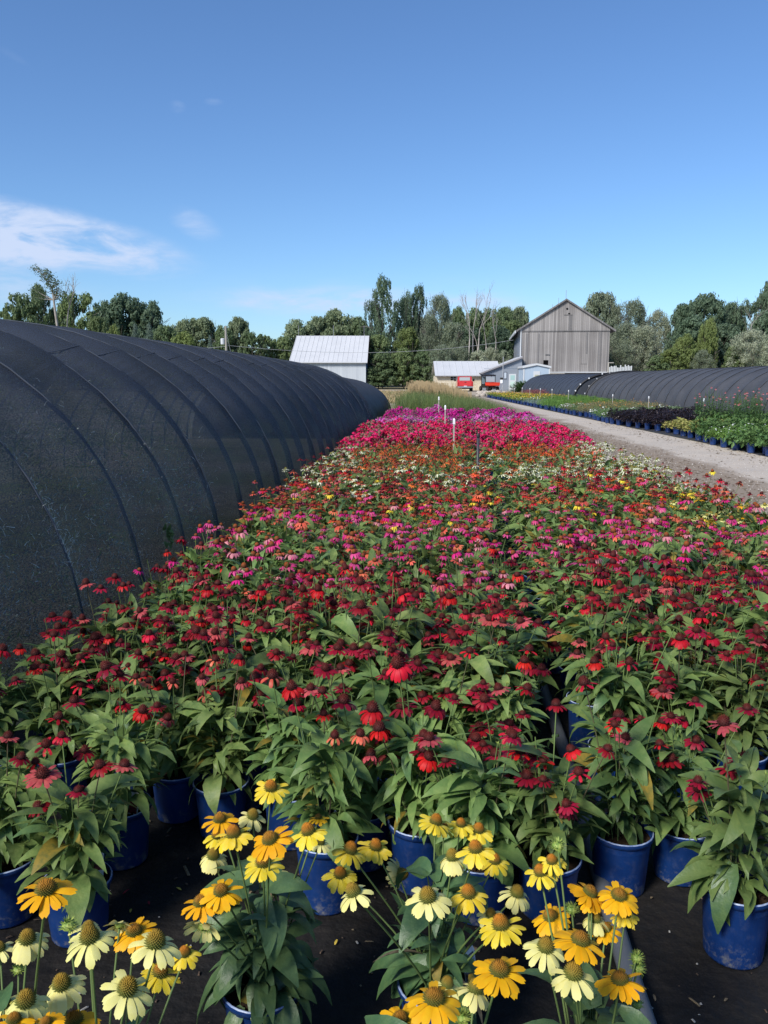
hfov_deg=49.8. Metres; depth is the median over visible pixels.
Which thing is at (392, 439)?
potted phlox
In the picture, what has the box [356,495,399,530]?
dusky coneflower
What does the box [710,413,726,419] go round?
bushy plant
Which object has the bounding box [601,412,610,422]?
white mounding plant
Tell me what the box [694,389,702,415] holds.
tall coneflower
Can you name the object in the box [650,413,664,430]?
black leaved plant
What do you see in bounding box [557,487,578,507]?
dusky coneflower
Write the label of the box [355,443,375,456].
orange coneflower
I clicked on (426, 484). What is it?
dusky coneflower
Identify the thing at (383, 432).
potted phlox
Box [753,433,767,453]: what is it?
broad leaved plant
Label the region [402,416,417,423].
potted phlox
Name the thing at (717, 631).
red coneflower
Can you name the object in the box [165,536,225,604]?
red coneflower
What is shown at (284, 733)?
red coneflower
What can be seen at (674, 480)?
white coneflower
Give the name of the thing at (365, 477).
dusky coneflower
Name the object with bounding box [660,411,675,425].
black leaved plant
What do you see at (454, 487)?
mixed coneflower
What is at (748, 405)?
tall coneflower
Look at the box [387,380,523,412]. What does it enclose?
ornamental grass
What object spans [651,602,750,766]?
red coneflower
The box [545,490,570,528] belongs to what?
mixed coneflower
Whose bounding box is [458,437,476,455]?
orange coneflower
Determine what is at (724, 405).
tall coneflower
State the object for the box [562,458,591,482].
white coneflower
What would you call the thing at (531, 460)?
orange coneflower
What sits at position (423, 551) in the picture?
pink coneflower
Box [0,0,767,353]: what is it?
sky
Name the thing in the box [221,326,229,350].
utility pole
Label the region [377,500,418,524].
dusky coneflower
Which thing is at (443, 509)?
mixed coneflower
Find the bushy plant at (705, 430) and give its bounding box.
[696,422,715,441]
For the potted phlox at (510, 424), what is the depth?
20.70 m
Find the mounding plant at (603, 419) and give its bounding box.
[599,410,605,421]
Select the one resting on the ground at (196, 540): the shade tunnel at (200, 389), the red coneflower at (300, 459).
the shade tunnel at (200, 389)
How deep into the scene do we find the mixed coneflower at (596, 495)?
8.59 m
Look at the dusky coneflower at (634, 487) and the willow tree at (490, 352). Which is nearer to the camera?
the dusky coneflower at (634, 487)
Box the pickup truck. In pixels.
[454,376,474,390]
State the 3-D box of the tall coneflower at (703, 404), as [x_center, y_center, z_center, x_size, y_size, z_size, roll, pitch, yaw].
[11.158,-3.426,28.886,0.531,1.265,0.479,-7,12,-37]
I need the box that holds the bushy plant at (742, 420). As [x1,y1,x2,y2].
[736,418,749,426]
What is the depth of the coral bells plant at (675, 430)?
27.85 m
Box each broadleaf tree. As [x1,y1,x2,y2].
[0,306,23,321]
[4,292,53,325]
[24,282,55,325]
[50,290,104,329]
[51,306,75,326]
[87,315,109,333]
[97,299,127,331]
[100,292,154,337]
[126,300,169,337]
[153,325,176,341]
[170,318,197,345]
[183,316,216,347]
[210,324,235,351]
[227,316,254,354]
[236,331,269,356]
[250,335,276,357]
[267,336,292,359]
[278,318,318,358]
[304,315,331,335]
[320,308,356,335]
[342,317,364,335]
[368,334,395,388]
[392,326,420,385]
[449,306,466,356]
[456,324,487,360]
[465,307,487,348]
[478,307,497,347]
[486,325,513,359]
[492,306,512,346]
[496,319,521,358]
[512,306,529,325]
[583,291,620,352]
[662,302,696,362]
[668,314,723,367]
[671,333,698,368]
[688,292,729,366]
[696,317,720,366]
[714,323,749,367]
[724,301,747,331]
[747,310,767,365]
[753,281,767,319]
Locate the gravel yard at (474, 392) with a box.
[381,390,519,394]
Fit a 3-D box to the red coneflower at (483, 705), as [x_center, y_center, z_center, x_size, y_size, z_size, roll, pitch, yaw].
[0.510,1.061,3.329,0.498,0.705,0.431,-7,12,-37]
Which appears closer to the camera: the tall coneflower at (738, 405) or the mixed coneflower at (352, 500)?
the mixed coneflower at (352, 500)
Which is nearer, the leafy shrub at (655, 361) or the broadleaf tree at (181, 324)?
the leafy shrub at (655, 361)
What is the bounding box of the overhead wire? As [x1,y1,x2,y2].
[228,340,510,352]
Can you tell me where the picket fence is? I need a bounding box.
[607,362,631,371]
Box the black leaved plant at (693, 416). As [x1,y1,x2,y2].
[688,412,697,420]
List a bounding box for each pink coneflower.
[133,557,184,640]
[160,520,229,603]
[178,566,231,671]
[185,526,234,578]
[197,524,238,579]
[202,562,253,644]
[205,523,242,560]
[206,524,266,606]
[221,527,284,624]
[222,546,273,609]
[230,541,294,620]
[232,514,266,587]
[242,516,279,570]
[246,509,283,573]
[254,542,318,614]
[255,505,307,606]
[258,504,298,533]
[259,509,307,613]
[266,489,304,558]
[272,570,320,614]
[273,525,326,572]
[280,518,345,590]
[282,511,317,547]
[285,573,353,654]
[293,509,338,548]
[295,511,349,567]
[306,545,360,602]
[315,511,350,545]
[315,538,360,600]
[327,559,379,623]
[331,553,384,592]
[333,570,394,628]
[335,515,372,565]
[339,512,391,569]
[340,507,378,557]
[344,527,409,597]
[349,529,400,599]
[359,558,424,599]
[365,513,411,552]
[374,534,420,601]
[383,522,421,568]
[384,551,449,605]
[385,502,430,585]
[386,500,434,530]
[395,517,452,592]
[403,511,447,560]
[408,542,474,600]
[412,509,470,579]
[416,568,472,606]
[417,502,465,544]
[429,519,490,566]
[429,549,488,627]
[434,531,486,587]
[440,552,494,592]
[454,502,504,552]
[456,507,497,559]
[460,532,519,601]
[461,539,501,577]
[463,570,515,605]
[478,504,512,565]
[484,567,543,675]
[490,540,526,599]
[502,508,551,585]
[512,508,571,593]
[516,526,569,620]
[523,517,570,567]
[526,547,579,624]
[526,558,588,673]
[531,498,589,536]
[536,524,580,586]
[536,539,585,594]
[543,507,587,554]
[555,530,604,585]
[567,515,616,568]
[574,503,626,562]
[575,530,623,609]
[585,554,654,610]
[597,512,657,549]
[598,538,633,565]
[604,504,629,521]
[605,524,669,583]
[618,517,660,536]
[618,523,645,545]
[620,535,682,611]
[621,520,665,566]
[628,527,686,565]
[642,516,682,550]
[645,553,697,587]
[646,497,696,537]
[647,514,699,585]
[649,504,693,536]
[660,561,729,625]
[661,514,714,569]
[663,521,709,567]
[665,535,707,578]
[677,517,714,556]
[683,531,739,576]
[686,543,729,600]
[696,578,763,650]
[697,522,750,572]
[700,519,744,575]
[701,498,763,544]
[712,496,760,536]
[716,515,767,593]
[720,549,767,593]
[724,517,767,552]
[730,521,767,578]
[745,564,767,598]
[756,562,767,582]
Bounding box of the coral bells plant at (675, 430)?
[668,419,681,433]
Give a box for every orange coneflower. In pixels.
[336,449,361,468]
[344,460,379,492]
[350,455,376,474]
[353,448,376,461]
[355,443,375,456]
[368,453,383,473]
[368,455,395,474]
[371,464,405,479]
[374,443,398,460]
[376,451,393,474]
[383,435,405,453]
[383,443,405,457]
[387,446,409,461]
[387,458,416,475]
[389,445,411,459]
[394,451,415,475]
[395,435,415,457]
[397,455,422,463]
[399,445,422,458]
[406,444,421,457]
[409,452,435,477]
[412,438,427,450]
[412,460,434,487]
[417,442,435,462]
[422,447,449,468]
[425,435,446,456]
[428,457,457,483]
[431,441,453,462]
[431,456,455,474]
[433,447,456,471]
[439,464,463,483]
[442,444,464,465]
[446,462,467,480]
[449,443,470,468]
[449,462,475,487]
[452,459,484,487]
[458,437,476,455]
[458,439,481,456]
[459,460,490,485]
[461,444,481,463]
[463,451,483,472]
[467,467,491,492]
[482,438,500,482]
[489,448,507,484]
[490,468,519,512]
[492,452,512,483]
[495,444,511,457]
[495,449,515,487]
[496,449,516,477]
[497,457,521,496]
[502,446,522,461]
[504,442,521,459]
[510,446,528,477]
[510,467,537,490]
[511,438,530,461]
[524,442,548,464]
[525,448,554,466]
[527,446,542,466]
[537,451,559,465]
[539,450,561,468]
[547,453,573,476]
[549,448,567,464]
[550,465,573,483]
[555,441,578,459]
[555,453,580,467]
[556,445,580,463]
[558,436,578,454]
[575,448,601,466]
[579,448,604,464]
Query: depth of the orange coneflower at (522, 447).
15.30 m
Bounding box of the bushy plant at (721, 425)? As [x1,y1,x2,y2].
[710,420,727,441]
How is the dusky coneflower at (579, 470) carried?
on the landscape fabric at (666, 936)
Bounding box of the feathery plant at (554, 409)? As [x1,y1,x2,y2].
[550,399,557,410]
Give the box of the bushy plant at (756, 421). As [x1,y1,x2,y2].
[747,417,766,424]
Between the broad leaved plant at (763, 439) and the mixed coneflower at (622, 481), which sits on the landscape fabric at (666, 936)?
the mixed coneflower at (622, 481)
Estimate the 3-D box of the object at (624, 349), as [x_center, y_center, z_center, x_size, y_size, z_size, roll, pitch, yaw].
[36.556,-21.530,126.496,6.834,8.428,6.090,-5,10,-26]
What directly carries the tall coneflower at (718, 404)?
on the landscape fabric at (758, 451)
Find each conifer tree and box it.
[131,323,139,337]
[144,322,152,339]
[207,336,212,348]
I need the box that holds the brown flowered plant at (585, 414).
[582,405,591,416]
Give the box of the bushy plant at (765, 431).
[757,424,767,447]
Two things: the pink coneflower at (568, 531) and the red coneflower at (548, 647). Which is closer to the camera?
the red coneflower at (548, 647)
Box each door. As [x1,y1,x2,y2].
[509,374,515,389]
[568,315,571,329]
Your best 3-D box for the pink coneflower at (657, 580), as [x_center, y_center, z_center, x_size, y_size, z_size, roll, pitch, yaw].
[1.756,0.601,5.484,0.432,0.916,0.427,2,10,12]
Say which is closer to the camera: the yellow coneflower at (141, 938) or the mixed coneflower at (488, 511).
the yellow coneflower at (141, 938)
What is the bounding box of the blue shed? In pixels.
[518,363,550,382]
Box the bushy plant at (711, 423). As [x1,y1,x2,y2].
[696,418,718,440]
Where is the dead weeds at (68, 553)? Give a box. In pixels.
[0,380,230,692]
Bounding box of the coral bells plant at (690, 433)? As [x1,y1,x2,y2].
[683,422,693,437]
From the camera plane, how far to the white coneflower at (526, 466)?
11.96 m
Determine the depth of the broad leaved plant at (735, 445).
21.91 m
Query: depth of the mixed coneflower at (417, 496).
8.77 m
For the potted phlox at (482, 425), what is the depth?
19.10 m
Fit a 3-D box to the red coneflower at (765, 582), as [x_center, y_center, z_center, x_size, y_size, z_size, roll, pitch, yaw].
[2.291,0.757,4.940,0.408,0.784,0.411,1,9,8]
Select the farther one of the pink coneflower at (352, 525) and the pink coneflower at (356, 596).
the pink coneflower at (352, 525)
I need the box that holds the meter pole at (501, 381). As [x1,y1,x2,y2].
[500,357,504,390]
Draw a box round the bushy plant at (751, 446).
[738,427,764,452]
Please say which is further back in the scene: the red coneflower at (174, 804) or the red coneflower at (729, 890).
the red coneflower at (174, 804)
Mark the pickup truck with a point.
(464, 382)
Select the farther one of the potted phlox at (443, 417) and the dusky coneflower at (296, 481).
the potted phlox at (443, 417)
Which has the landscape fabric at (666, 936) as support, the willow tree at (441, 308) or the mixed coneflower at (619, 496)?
the mixed coneflower at (619, 496)
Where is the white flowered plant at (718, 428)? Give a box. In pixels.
[708,426,720,443]
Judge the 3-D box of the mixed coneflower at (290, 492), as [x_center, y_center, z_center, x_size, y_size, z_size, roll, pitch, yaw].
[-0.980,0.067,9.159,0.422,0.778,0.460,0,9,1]
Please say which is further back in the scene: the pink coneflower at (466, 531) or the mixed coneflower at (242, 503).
the mixed coneflower at (242, 503)
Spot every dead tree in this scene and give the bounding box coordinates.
[64,273,78,326]
[459,290,469,356]
[460,308,477,351]
[472,288,483,351]
[476,307,486,348]
[478,283,498,349]
[491,304,497,351]
[743,309,767,329]
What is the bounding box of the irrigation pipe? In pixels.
[496,538,656,1023]
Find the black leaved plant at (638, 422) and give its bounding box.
[631,414,642,427]
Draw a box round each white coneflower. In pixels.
[282,467,316,491]
[305,464,333,487]
[305,476,320,495]
[307,466,337,492]
[315,460,343,479]
[321,455,344,471]
[330,452,355,468]
[334,453,353,468]
[335,445,352,465]
[340,462,363,494]
[344,475,381,502]
[345,447,369,474]
[352,486,381,513]
[387,466,415,485]
[397,464,426,489]
[399,453,428,488]
[424,471,446,493]
[443,473,469,494]
[459,460,486,495]
[483,450,511,502]
[500,469,529,502]
[518,462,540,493]
[519,461,548,500]
[530,467,560,498]
[532,456,554,490]
[554,469,574,496]
[560,454,586,472]
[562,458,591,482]
[577,440,594,454]
[579,456,606,473]
[581,441,608,472]
[582,445,605,462]
[582,446,614,474]
[582,463,601,480]
[586,442,612,461]
[597,463,630,491]
[602,455,627,481]
[605,466,636,483]
[609,448,634,470]
[611,458,641,483]
[619,468,645,496]
[625,459,650,474]
[628,453,651,473]
[628,466,662,489]
[630,455,662,476]
[630,464,669,488]
[635,457,663,476]
[637,466,673,496]
[658,469,690,487]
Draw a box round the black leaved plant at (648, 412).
[642,410,655,428]
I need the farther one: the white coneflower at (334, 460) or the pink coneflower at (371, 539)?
the white coneflower at (334, 460)
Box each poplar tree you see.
[358,299,387,382]
[362,272,399,386]
[386,297,412,386]
[396,287,420,349]
[409,283,427,347]
[731,298,759,331]
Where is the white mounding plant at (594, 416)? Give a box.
[590,409,600,419]
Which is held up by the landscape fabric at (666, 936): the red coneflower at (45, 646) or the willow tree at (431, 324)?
the red coneflower at (45, 646)
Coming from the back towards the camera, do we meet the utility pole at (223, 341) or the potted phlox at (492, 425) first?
the utility pole at (223, 341)
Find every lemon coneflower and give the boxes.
[657,501,707,543]
[664,486,705,518]
[671,484,711,531]
[687,513,724,551]
[688,512,731,558]
[718,494,754,533]
[736,503,767,550]
[747,503,767,535]
[747,534,767,543]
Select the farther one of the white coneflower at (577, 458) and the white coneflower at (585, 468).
the white coneflower at (577, 458)
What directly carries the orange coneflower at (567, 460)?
on the landscape fabric at (666, 936)
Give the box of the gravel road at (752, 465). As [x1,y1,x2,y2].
[472,395,767,514]
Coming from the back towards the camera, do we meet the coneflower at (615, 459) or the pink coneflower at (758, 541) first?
the coneflower at (615, 459)
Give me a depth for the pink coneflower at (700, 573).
5.75 m
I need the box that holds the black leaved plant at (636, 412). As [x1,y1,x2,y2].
[632,411,644,426]
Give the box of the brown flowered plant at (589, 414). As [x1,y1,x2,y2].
[586,404,593,416]
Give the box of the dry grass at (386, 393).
[379,389,407,402]
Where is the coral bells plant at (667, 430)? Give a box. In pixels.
[661,421,672,432]
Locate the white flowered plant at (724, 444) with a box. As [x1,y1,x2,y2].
[715,426,733,447]
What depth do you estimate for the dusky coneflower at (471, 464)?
12.57 m
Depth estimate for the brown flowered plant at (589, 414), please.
39.33 m
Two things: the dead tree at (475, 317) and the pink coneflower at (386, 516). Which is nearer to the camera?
the pink coneflower at (386, 516)
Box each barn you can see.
[289,325,369,383]
[509,298,615,373]
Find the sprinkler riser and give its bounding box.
[476,428,479,476]
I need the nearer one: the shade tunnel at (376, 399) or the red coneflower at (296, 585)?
the red coneflower at (296, 585)
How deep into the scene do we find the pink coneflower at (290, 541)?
6.55 m
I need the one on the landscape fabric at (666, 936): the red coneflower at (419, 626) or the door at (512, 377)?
the red coneflower at (419, 626)
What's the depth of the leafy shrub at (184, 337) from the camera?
109.14 m
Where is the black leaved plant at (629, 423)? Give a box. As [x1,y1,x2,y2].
[622,412,634,426]
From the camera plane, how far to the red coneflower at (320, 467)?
10.70 m
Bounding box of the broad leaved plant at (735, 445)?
[722,430,745,449]
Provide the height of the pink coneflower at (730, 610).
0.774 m
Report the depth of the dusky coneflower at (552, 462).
12.29 m
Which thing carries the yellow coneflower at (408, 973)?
on the landscape fabric at (666, 936)
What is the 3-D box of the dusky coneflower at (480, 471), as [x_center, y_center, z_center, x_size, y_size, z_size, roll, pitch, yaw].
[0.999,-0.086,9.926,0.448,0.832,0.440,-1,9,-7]
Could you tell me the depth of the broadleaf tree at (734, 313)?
144.93 m
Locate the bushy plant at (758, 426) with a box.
[742,424,767,430]
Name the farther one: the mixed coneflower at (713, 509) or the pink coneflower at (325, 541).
the mixed coneflower at (713, 509)
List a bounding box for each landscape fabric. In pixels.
[0,462,767,1023]
[487,397,767,456]
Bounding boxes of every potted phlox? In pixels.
[336,436,359,452]
[347,432,360,452]
[353,422,374,434]
[353,433,374,454]
[360,432,387,451]
[372,428,395,452]
[374,424,382,428]
[379,431,406,449]
[383,410,392,417]
[385,421,402,430]
[389,416,406,424]
[396,406,403,412]
[396,432,412,451]
[397,422,409,427]
[398,426,414,435]
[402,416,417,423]
[402,420,414,427]
[403,430,430,449]
[412,410,422,415]
[414,432,433,454]
[419,425,434,431]
[421,412,433,417]
[425,421,440,428]
[426,416,437,421]
[428,436,451,452]
[430,431,447,441]
[432,416,449,422]
[442,425,455,433]
[446,409,461,416]
[446,416,455,423]
[446,433,473,451]
[448,431,463,439]
[456,407,467,415]
[456,414,469,419]
[456,423,475,434]
[458,418,474,427]
[460,436,484,464]
[470,414,487,424]
[472,422,489,450]
[474,427,492,462]
[479,430,498,466]
[479,437,502,471]
[482,411,495,418]
[484,421,498,429]
[487,436,507,463]
[496,428,509,432]
[497,432,526,454]
[499,412,510,416]
[500,417,510,423]
[502,421,516,428]
[509,412,522,418]
[510,416,524,428]
[514,431,533,447]
[516,428,529,434]
[518,433,546,451]
[522,411,534,415]
[522,426,536,432]
[524,416,536,422]
[525,420,537,427]
[530,430,542,435]
[535,436,552,449]
[536,417,549,425]
[537,429,550,436]
[539,422,550,428]
[544,435,558,449]
[546,422,561,429]
[546,441,563,451]
[550,425,570,437]
[550,434,562,439]
[555,435,573,446]
[567,430,591,443]
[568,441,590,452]
[576,435,597,450]
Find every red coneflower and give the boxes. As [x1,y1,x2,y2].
[0,643,49,809]
[0,730,66,928]
[3,730,148,948]
[6,610,106,735]
[8,630,106,801]
[19,612,95,714]
[45,659,176,870]
[67,578,154,711]
[72,622,156,728]
[74,640,169,794]
[92,573,157,652]
[102,607,173,681]
[117,600,204,713]
[125,657,219,823]
[134,633,210,730]
[138,565,212,671]
[145,549,203,643]
[155,575,216,701]
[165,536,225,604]
[174,653,270,838]
[185,584,267,729]
[187,611,282,809]
[192,580,259,647]
[200,627,266,751]
[216,591,278,655]
[224,579,313,705]
[240,598,326,767]
[243,660,334,850]
[255,583,324,688]
[262,572,329,677]
[267,642,357,806]
[268,680,387,915]
[286,564,368,709]
[296,562,373,629]
[297,456,323,489]
[301,662,415,872]
[304,464,330,486]
[308,452,329,474]
[316,463,345,491]
[318,598,390,749]
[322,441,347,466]
[326,581,388,695]
[339,566,434,694]
[347,629,430,805]
[359,655,484,895]
[362,581,423,638]
[373,626,462,723]
[386,571,448,684]
[393,573,438,635]
[397,647,493,784]
[409,728,538,926]
[413,602,483,733]
[417,565,474,647]
[424,608,513,739]
[435,582,508,677]
[455,572,533,638]
[455,643,551,772]
[460,598,549,715]
[465,693,561,868]
[470,533,540,620]
[487,593,562,728]
[498,698,614,923]
[540,573,613,703]
[547,587,645,748]
[549,539,610,625]
[556,553,630,629]
[561,623,673,801]
[569,675,684,897]
[570,543,632,610]
[579,601,648,657]
[586,544,661,661]
[593,632,665,736]
[604,567,681,651]
[607,569,693,711]
[632,696,759,886]
[633,632,733,801]
[634,584,702,660]
[645,554,725,628]
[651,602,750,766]
[654,570,716,618]
[660,561,727,626]
[667,714,767,969]
[674,590,745,662]
[677,602,740,686]
[693,637,767,792]
[703,538,764,603]
[704,566,758,649]
[712,624,767,768]
[722,592,767,709]
[730,570,767,689]
[738,580,767,644]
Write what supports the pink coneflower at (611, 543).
on the landscape fabric at (666, 936)
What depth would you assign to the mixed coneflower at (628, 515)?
8.23 m
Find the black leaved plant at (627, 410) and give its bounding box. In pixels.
[620,409,634,425]
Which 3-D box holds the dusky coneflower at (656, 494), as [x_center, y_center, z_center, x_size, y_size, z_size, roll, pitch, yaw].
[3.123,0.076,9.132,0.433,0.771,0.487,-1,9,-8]
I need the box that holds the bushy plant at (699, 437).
[688,415,710,439]
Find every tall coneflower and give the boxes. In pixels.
[693,393,705,414]
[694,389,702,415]
[698,396,708,417]
[705,387,715,413]
[707,388,718,418]
[712,394,724,412]
[718,392,727,412]
[719,396,731,419]
[727,402,736,417]
[732,393,746,422]
[734,389,748,414]
[735,392,747,418]
[745,387,755,415]
[748,389,762,417]
[751,393,763,416]
[754,392,767,425]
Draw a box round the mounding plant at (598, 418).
[595,410,601,420]
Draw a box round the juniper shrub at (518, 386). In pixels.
[506,380,526,392]
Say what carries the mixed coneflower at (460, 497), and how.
on the landscape fabric at (666, 936)
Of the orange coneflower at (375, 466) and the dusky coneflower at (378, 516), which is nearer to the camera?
the dusky coneflower at (378, 516)
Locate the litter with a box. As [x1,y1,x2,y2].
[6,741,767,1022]
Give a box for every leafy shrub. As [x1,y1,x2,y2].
[106,324,119,334]
[170,331,195,345]
[367,351,400,388]
[385,348,418,388]
[409,348,432,382]
[466,350,488,360]
[497,350,511,363]
[642,355,670,370]
[653,347,689,370]
[721,346,745,367]
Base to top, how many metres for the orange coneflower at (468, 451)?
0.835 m
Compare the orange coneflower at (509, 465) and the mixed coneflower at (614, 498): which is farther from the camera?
the orange coneflower at (509, 465)
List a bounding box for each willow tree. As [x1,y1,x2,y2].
[414,313,442,380]
[420,290,454,381]
[426,343,453,381]
[436,320,468,360]
[451,345,470,360]
[484,346,501,361]
[605,301,623,358]
[609,320,647,369]
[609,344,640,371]
[612,298,650,363]
[625,325,661,370]
[646,307,671,360]
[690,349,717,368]
[725,327,767,366]
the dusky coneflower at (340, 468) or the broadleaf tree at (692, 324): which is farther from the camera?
the broadleaf tree at (692, 324)
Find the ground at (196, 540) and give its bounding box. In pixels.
[0,384,743,724]
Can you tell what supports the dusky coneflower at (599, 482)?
on the landscape fabric at (666, 936)
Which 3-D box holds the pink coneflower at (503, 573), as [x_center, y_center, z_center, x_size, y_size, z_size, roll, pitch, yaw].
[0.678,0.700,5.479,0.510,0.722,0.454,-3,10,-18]
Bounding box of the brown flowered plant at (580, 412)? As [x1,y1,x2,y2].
[576,406,584,415]
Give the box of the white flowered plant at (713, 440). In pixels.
[704,429,721,444]
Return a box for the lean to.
[479,356,522,390]
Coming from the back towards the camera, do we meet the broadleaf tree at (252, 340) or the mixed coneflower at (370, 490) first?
the broadleaf tree at (252, 340)
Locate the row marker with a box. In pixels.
[453,418,454,449]
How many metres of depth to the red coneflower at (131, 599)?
4.94 m
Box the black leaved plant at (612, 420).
[605,408,616,423]
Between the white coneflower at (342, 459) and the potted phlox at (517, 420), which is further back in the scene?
the potted phlox at (517, 420)
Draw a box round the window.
[533,371,539,376]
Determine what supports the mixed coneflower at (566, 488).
on the landscape fabric at (666, 936)
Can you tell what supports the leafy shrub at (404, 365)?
on the ground at (196, 540)
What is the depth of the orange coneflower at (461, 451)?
13.48 m
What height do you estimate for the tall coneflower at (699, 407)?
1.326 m
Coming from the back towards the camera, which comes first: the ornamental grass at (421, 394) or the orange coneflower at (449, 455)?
the ornamental grass at (421, 394)
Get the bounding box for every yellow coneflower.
[0,877,80,1023]
[46,915,201,1023]
[181,778,331,1023]
[321,813,529,1023]
[364,956,525,1023]
[518,837,650,1023]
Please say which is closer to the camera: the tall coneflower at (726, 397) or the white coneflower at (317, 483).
the white coneflower at (317, 483)
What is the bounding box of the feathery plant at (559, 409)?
[552,400,564,411]
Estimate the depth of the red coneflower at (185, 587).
5.16 m
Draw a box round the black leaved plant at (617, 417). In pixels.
[612,410,624,424]
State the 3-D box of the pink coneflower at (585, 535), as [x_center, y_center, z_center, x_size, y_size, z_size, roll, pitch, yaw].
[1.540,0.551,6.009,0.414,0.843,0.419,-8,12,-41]
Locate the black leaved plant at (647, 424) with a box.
[640,413,653,429]
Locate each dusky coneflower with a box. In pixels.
[279,484,311,500]
[289,469,319,492]
[294,480,324,500]
[299,470,334,528]
[308,482,343,508]
[327,480,358,510]
[328,467,355,500]
[330,457,352,474]
[330,462,352,478]
[347,474,371,502]
[356,437,371,456]
[356,455,384,494]
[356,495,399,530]
[357,454,382,473]
[363,463,390,493]
[364,441,381,461]
[367,494,388,531]
[371,480,402,524]
[372,439,389,457]
[372,489,396,506]
[377,472,408,498]
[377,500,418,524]
[382,455,402,473]
[387,468,414,515]
[390,488,416,510]
[398,471,422,501]
[404,470,429,491]
[404,474,429,494]
[413,475,445,512]
[420,452,445,480]
[424,463,443,484]
[427,454,449,471]
[431,475,452,501]
[449,470,487,495]
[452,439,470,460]
[452,472,491,516]
[460,452,488,489]
[464,447,482,464]
[492,481,514,528]
[501,482,531,547]
[508,455,533,493]
[511,449,534,476]
[518,491,546,513]
[530,456,553,493]
[533,462,562,477]
[541,461,571,501]
[547,452,564,471]
[553,466,599,498]
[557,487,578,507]
[563,464,588,496]
[568,469,588,495]
[569,463,595,497]
[572,457,596,481]
[583,474,610,491]
[585,465,606,493]
[593,467,631,493]
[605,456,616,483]
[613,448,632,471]
[614,475,644,502]
[619,474,645,482]
[621,466,648,495]
[629,472,664,493]
[643,486,671,533]
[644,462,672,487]
[652,485,678,507]
[663,483,695,498]
[665,467,692,503]
[686,488,714,516]
[693,482,736,522]
[700,478,744,517]
[718,491,764,527]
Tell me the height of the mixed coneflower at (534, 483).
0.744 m
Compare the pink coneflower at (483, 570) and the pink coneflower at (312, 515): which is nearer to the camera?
the pink coneflower at (483, 570)
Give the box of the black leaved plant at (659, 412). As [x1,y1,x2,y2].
[654,409,666,414]
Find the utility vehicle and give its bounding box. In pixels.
[479,374,499,390]
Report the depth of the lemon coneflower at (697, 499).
8.47 m
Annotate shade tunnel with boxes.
[0,319,373,725]
[196,377,390,436]
[521,372,611,396]
[584,366,767,413]
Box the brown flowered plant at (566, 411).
[564,403,568,413]
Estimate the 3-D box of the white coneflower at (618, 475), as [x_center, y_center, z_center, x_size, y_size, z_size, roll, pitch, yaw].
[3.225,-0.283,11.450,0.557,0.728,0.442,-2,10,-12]
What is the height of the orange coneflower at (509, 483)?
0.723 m
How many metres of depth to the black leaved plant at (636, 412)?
31.69 m
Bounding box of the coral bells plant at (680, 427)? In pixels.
[676,421,687,435]
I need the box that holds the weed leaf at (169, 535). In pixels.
[163,523,174,548]
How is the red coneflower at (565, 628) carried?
on the landscape fabric at (666, 936)
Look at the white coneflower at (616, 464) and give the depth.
12.31 m
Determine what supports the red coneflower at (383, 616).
on the landscape fabric at (666, 936)
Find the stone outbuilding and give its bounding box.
[431,361,498,389]
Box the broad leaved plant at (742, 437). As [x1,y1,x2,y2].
[736,431,757,448]
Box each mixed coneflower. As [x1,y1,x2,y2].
[236,502,273,551]
[238,488,268,527]
[249,505,287,533]
[252,480,293,513]
[268,498,298,533]
[271,488,313,518]
[272,478,300,504]
[280,500,317,539]
[284,484,310,510]
[287,479,316,509]
[287,489,315,517]
[291,501,321,540]
[299,500,319,521]
[300,481,342,525]
[308,485,349,528]
[312,518,347,538]
[321,468,352,502]
[323,462,351,495]
[325,492,372,529]
[334,489,374,525]
[335,486,367,509]
[357,517,397,546]
[358,465,394,504]
[364,512,391,528]
[379,503,416,530]
[382,457,402,475]
[383,502,414,537]
[384,461,414,482]
[396,477,432,523]
[399,509,438,540]
[401,494,433,524]
[407,495,446,526]
[413,498,443,518]
[421,486,467,521]
[424,502,462,531]
[431,496,454,511]
[432,480,459,504]
[436,496,482,532]
[442,476,467,500]
[445,475,478,512]
[445,497,472,518]
[448,517,479,543]
[459,486,480,509]
[461,500,493,525]
[466,492,502,532]
[468,467,498,509]
[469,481,504,510]
[473,489,512,565]
[504,498,536,558]
[507,481,537,514]
[507,492,541,569]
[520,491,567,555]
[522,484,555,520]
[530,475,554,500]
[530,487,555,504]
[535,472,571,504]
[536,484,565,509]
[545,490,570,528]
[549,497,600,551]
[556,493,590,535]
[557,483,596,508]
[562,480,603,518]
[577,504,607,545]
[586,467,617,505]
[586,482,626,528]
[587,480,612,524]
[600,502,646,533]
[601,485,630,507]
[605,483,634,517]
[606,480,640,506]
[618,478,658,517]
[618,502,648,518]
[628,506,661,539]
[636,477,667,506]
[636,499,662,532]
[636,517,686,550]
[646,492,684,510]
[649,469,685,493]
[670,493,704,515]
[684,469,718,505]
[700,487,730,519]
[701,495,729,535]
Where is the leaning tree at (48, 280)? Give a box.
[28,264,69,325]
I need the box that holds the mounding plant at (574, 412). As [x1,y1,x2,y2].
[571,405,577,414]
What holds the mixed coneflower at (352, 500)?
on the landscape fabric at (666, 936)
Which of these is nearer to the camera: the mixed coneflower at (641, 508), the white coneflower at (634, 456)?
the mixed coneflower at (641, 508)
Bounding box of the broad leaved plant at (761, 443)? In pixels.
[753,435,767,455]
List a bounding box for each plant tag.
[88,852,103,874]
[127,792,138,813]
[464,945,474,982]
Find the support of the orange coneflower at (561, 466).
on the landscape fabric at (666, 936)

